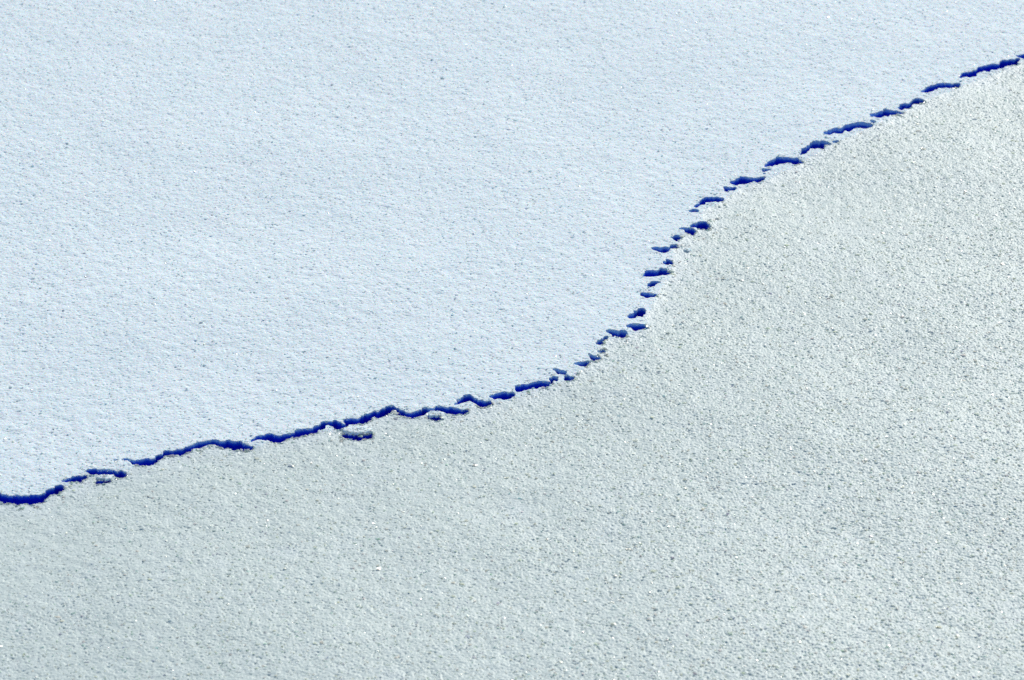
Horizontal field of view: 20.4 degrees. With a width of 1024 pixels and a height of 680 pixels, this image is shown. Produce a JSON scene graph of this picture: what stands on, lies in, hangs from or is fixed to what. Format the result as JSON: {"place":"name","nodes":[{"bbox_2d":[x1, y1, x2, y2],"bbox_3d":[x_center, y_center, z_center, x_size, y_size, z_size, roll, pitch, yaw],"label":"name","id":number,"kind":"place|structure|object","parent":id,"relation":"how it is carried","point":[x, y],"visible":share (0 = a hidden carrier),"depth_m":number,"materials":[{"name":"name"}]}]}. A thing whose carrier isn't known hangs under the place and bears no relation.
{"place":"outdoors","nodes":[
{"label":"outdoors","id":0,"kind":"place"},
{"bbox_2d":[0,60,1023,679],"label":"frosty ground","id":1,"kind":"structure","parent":0,"point":[780,436],"depth_m":4.03,"materials":[{"name":"white"}]},
{"bbox_2d":[96,474,113,481],"bbox_3d":[-0.585,0.197,4.084,0.026,0.005,0.017,0,32,0],"label":"snow clump","id":2,"kind":"object","parent":1,"relation":"on","point":[104,477],"visible":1,"depth_m":4.08,"materials":[{"name":"white snow"}]},
{"bbox_2d":[340,426,372,434],"bbox_3d":[-0.228,0.132,4.188,0.050,0.006,0.023,0,32,0],"label":"snow clump","id":3,"kind":"object","parent":1,"relation":"on","point":[354,430],"visible":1,"depth_m":4.18,"materials":[{"name":"white snow"}]},
{"bbox_2d":[425,410,445,417],"bbox_3d":[-0.113,0.110,4.224,0.033,0.005,0.017,0,32,0],"label":"snow clump","id":4,"kind":"object","parent":1,"relation":"on","point":[431,415],"visible":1,"depth_m":4.22,"materials":[{"name":"white snow"}]},
{"bbox_2d":[0,54,1023,504],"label":"crack","id":5,"kind":"object","parent":1,"relation":"on","point":[230,444],"visible":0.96,"depth_m":4.28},
{"bbox_2d":[0,0,1023,497],"bbox_3d":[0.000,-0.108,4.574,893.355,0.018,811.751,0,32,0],"label":"snow ground","id":6,"kind":"structure","parent":0,"point":[244,222],"depth_m":4.84,"materials":[{"name":"white snow"}]}
]}

